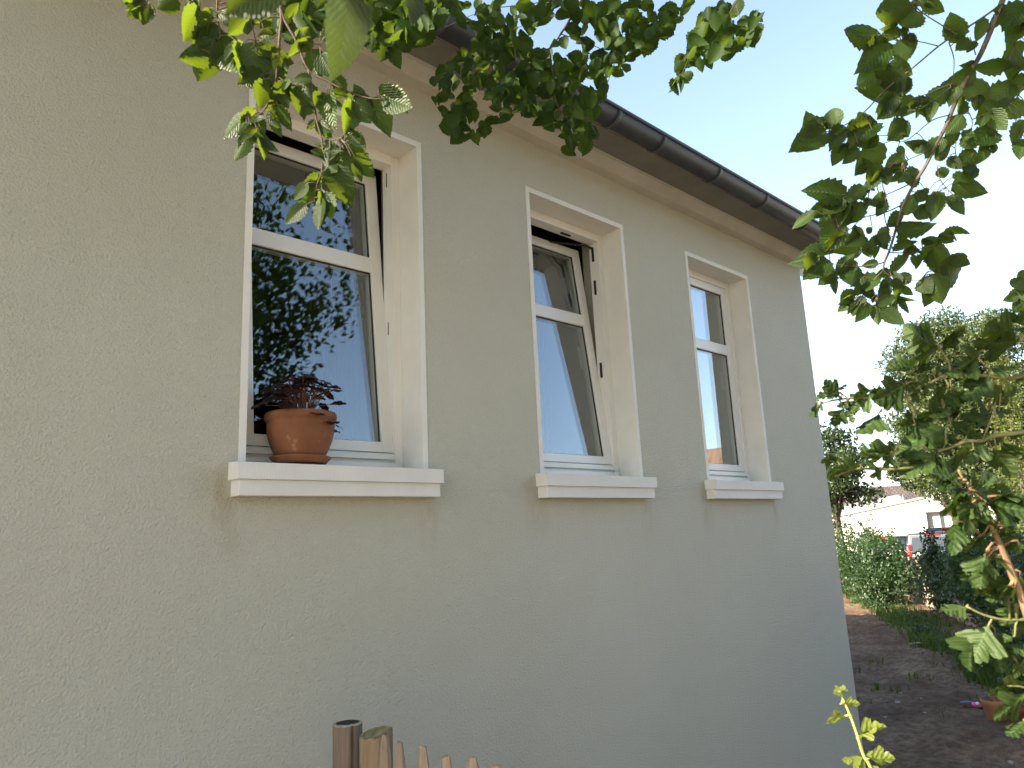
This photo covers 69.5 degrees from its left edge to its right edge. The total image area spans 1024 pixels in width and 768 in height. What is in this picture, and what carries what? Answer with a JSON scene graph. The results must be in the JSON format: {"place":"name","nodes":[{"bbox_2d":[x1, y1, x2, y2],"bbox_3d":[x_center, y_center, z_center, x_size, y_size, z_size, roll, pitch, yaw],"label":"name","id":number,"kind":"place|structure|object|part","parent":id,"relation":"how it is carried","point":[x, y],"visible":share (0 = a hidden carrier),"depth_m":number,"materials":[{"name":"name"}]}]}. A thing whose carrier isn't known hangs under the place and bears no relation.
{"place":"outdoors","nodes":[
{"label":"outdoors","id":0,"kind":"place"},
{"bbox_2d":[460,0,1023,511],"label":"sky","id":1,"kind":"structure","parent":0,"point":[745,113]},
{"bbox_2d":[832,485,926,515],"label":"roof","id":2,"kind":"structure","parent":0,"point":[896,490],"depth_m":48.30,"materials":[{"name":"brown tile"}]},
{"bbox_2d":[833,495,994,550],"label":"white building","id":3,"kind":"structure","parent":0,"point":[902,515],"depth_m":38.66,"materials":[{"name":"plaster"},{"name":"roof tile"},{"name":"glass"}]},
{"bbox_2d":[926,512,952,527],"bbox_3d":[22.241,7.712,37.794,1.495,2.340,0.060,-10,-14,31],"label":"window","id":4,"kind":"structure","parent":3,"relation":"in","point":[935,519],"depth_m":38.09,"materials":[{"name":"grey"}]},
{"bbox_2d":[841,523,1023,767],"bbox_3d":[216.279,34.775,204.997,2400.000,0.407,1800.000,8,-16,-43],"label":"ground","id":5,"kind":"structure","parent":0,"point":[911,735],"depth_m":6.96,"materials":[{"name":"soil"}]},
{"bbox_2d":[333,719,361,767],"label":"wooden post","id":6,"kind":"object","parent":5,"relation":"on","point":[347,734],"visible":0.98,"depth_m":2.18,"materials":[{"name":"brown wood"}]},
{"bbox_2d":[359,726,501,767],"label":"picket fence","id":7,"kind":"object","parent":5,"relation":"on","point":[375,747],"visible":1,"depth_m":2.04,"materials":[{"name":"brown wood"}]},
{"bbox_2d":[0,0,865,767],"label":"house","id":8,"kind":"structure","parent":5,"relation":"on","point":[560,498],"depth_m":3.23,"materials":[{"name":"paint"}]},
{"bbox_2d":[269,454,330,464],"bbox_3d":[-0.792,0.289,2.765,0.223,0.027,0.223,10,-17,-42],"label":"saucer","id":9,"kind":"object","parent":8,"relation":"on","point":[305,459],"visible":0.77,"depth_m":2.68,"materials":[{"name":"ceramic"}]},
{"bbox_2d":[251,372,345,455],"bbox_3d":[-0.796,0.122,2.785,0.367,0.337,0.293,8,-16,-43],"label":"potted plant","id":10,"kind":"object","parent":9,"relation":"on","point":[301,428],"visible":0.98,"depth_m":2.70,"materials":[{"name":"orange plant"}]},
{"bbox_2d":[228,88,443,497],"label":"window","id":11,"kind":"structure","parent":8,"relation":"in","point":[394,464],"depth_m":3.28,"materials":[{"name":"plastic"}]},
{"bbox_2d":[525,186,656,498],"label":"window","id":12,"kind":"structure","parent":8,"relation":"in","point":[616,470],"depth_m":4.27,"materials":[{"name":"plastic"}]},
{"bbox_2d":[684,251,783,498],"bbox_3d":[1.409,-0.027,5.043,0.871,1.625,0.319,8,-16,-43],"label":"window","id":13,"kind":"structure","parent":8,"relation":"in","point":[748,476],"depth_m":5.25,"materials":[{"name":"plastic"}]},
{"bbox_2d":[123,0,1023,325],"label":"hornbeam tree","id":14,"kind":"object","parent":5,"relation":"on","point":[347,30],"visible":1,"depth_m":1.34,"materials":[{"name":"green plant"}]},
{"bbox_2d":[831,510,846,563],"bbox_3d":[7.859,4.404,19.770,1.978,2.538,2.094,8,-16,-43],"label":"pale shrub","id":15,"kind":"object","parent":5,"relation":"on","point":[835,526],"visible":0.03,"depth_m":19.44,"materials":[{"name":"green plant"}]},
{"bbox_2d":[820,421,888,580],"bbox_3d":[11.426,4.100,25.719,2.609,5.772,3.009,8,-16,-43],"label":"dark tree","id":16,"kind":"object","parent":5,"relation":"on","point":[843,486],"visible":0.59,"depth_m":25.44,"materials":[{"name":"green plant"}]},
{"bbox_2d":[827,685,894,767],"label":"currant shoot","id":17,"kind":"object","parent":5,"relation":"on","point":[880,756],"visible":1,"depth_m":0.92,"materials":[{"name":"green plant"}]},
{"bbox_2d":[834,513,892,598],"bbox_3d":[7.946,4.146,17.344,2.172,2.167,2.281,8,-16,-43],"label":"leafy shrub","id":18,"kind":"object","parent":5,"relation":"on","point":[851,543],"visible":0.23,"depth_m":17.04,"materials":[{"name":"green plant"}]},
{"bbox_2d":[836,527,927,608],"bbox_3d":[7.665,3.857,15.315,1.553,1.797,1.871,8,-16,-43],"label":"leafy shrub","id":19,"kind":"object","parent":5,"relation":"on","point":[885,574],"visible":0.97,"depth_m":15.15,"materials":[{"name":"green plant"}]},
{"bbox_2d":[871,535,906,564],"bbox_3d":[15.747,6.971,30.526,1.760,1.380,4.410,-10,-14,30],"label":"parked car","id":20,"kind":"object","parent":5,"relation":"on","point":[902,537],"visible":0.02,"depth_m":28.77,"materials":[{"name":"white paint"}]},
{"bbox_3d":[14.729,6.297,28.954,1.376,0.354,0.125,-10,-14,30],"label":"rear window","id":21,"kind":"part","parent":20,"relation":"part of","materials":[{"name":"glass"}]},
{"bbox_2d":[809,308,1023,738],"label":"currant bush","id":22,"kind":"object","parent":5,"relation":"on","point":[979,646],"visible":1,"depth_m":0.78,"materials":[{"name":"green plant"}]},
{"bbox_2d":[885,456,958,517],"bbox_3d":[18.875,4.767,32.611,4.165,6.632,3.174,-6,-12,16],"label":"broadleaf tree","id":23,"kind":"object","parent":5,"relation":"on","point":[894,474],"visible":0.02,"depth_m":33.12,"materials":[{"name":"green plant"}]},
{"bbox_2d":[905,532,945,560],"bbox_3d":[14.523,5.788,25.006,1.760,1.540,4.412,-10,-14,32],"label":"parked car","id":24,"kind":"object","parent":5,"relation":"on","point":[914,543],"visible":0.08,"depth_m":23.73,"materials":[{"name":"grey paint"}]},
{"bbox_3d":[13.420,5.081,23.494,1.376,0.418,0.125,-10,-14,32],"label":"rear window","id":25,"kind":"part","parent":24,"relation":"part of","materials":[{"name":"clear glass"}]},
{"bbox_2d":[912,545,956,617],"bbox_3d":[7.782,3.555,13.103,1.398,1.427,1.153,-4,-12,5],"label":"dark shrub","id":26,"kind":"object","parent":5,"relation":"on","point":[937,604],"visible":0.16,"depth_m":13.00,"materials":[{"name":"green plant"}]},
{"bbox_2d":[901,555,987,627],"bbox_3d":[8.033,3.874,14.000,0.149,1.080,5.882,-6,-12,16],"label":"stake fence","id":27,"kind":"object","parent":5,"relation":"on","point":[920,601],"visible":0.03,"depth_m":14.86,"materials":[{"name":"brown wood"}]},
{"bbox_2d":[926,526,966,534],"bbox_3d":[17.695,6.499,29.504,1.760,1.705,4.411,-11,-14,33],"label":"parked car","id":28,"kind":"object","parent":5,"relation":"on","point":[940,529],"visible":0.05,"depth_m":28.35,"materials":[{"name":"black paint"}]},
{"bbox_2d":[872,304,1023,514],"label":"broadleaf tree","id":29,"kind":"object","parent":5,"relation":"on","point":[971,333],"visible":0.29,"depth_m":29.41,"materials":[{"name":"green plant"}]},
{"bbox_2d":[905,519,1023,628],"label":"dark shrub","id":30,"kind":"object","parent":5,"relation":"on","point":[929,553],"visible":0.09,"depth_m":11.51,"materials":[{"name":"green plant"}]},
{"bbox_2d":[962,703,982,708],"bbox_3d":[4.221,2.952,6.754,0.176,0.034,0.176,8,-16,-43],"label":"tool","id":31,"kind":"object","parent":5,"relation":"on","point":[963,704],"visible":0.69,"depth_m":6.73,"materials":[{"name":"plastic"}]},
{"bbox_2d":[931,522,1023,654],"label":"dark shrub","id":32,"kind":"object","parent":5,"relation":"on","point":[962,585],"visible":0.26,"depth_m":9.81,"materials":[{"name":"green plant"}]},
{"bbox_2d":[950,469,1023,533],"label":"dark tree","id":33,"kind":"object","parent":5,"relation":"on","point":[990,474],"visible":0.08,"depth_m":24.15,"materials":[{"name":"green plant"}]},
{"bbox_2d":[979,691,1008,720],"bbox_3d":[4.178,2.778,6.374,0.234,0.262,0.230,8,-16,-43],"label":"flower pot","id":34,"kind":"object","parent":5,"relation":"on","point":[990,704],"visible":0.48,"depth_m":6.34,"materials":[{"name":"ceramic"}]},
{"bbox_2d":[970,536,1023,662],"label":"dark shrub","id":35,"kind":"object","parent":5,"relation":"on","point":[1017,563],"visible":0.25,"depth_m":8.27,"materials":[{"name":"green plant"}]},
{"bbox_2d":[983,348,1023,540],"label":"thuja","id":36,"kind":"object","parent":5,"relation":"on","point":[1016,402],"visible":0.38,"depth_m":14.32,"materials":[{"name":"green plant"}]},
{"bbox_2d":[991,509,1022,540],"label":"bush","id":37,"kind":"object","parent":5,"relation":"on","point":[993,520],"visible":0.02,"depth_m":20.93,"materials":[{"name":"green plant"}]},
{"bbox_2d":[1008,612,1023,644],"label":"dark shrub","id":38,"kind":"object","parent":5,"relation":"on","point":[1020,643],"visible":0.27,"depth_m":6.94,"materials":[{"name":"green plant"}]},
{"bbox_2d":[1019,703,1023,721],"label":"flower pot","id":39,"kind":"object","parent":5,"relation":"on","point":[1021,715],"visible":0.33,"depth_m":6.05,"materials":[{"name":"ceramic"}]},
{"bbox_2d":[842,586,1023,717],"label":"grass","id":40,"kind":"structure","parent":0,"point":[985,676],"depth_m":10.57,"materials":[{"name":"green plant"}]}
]}

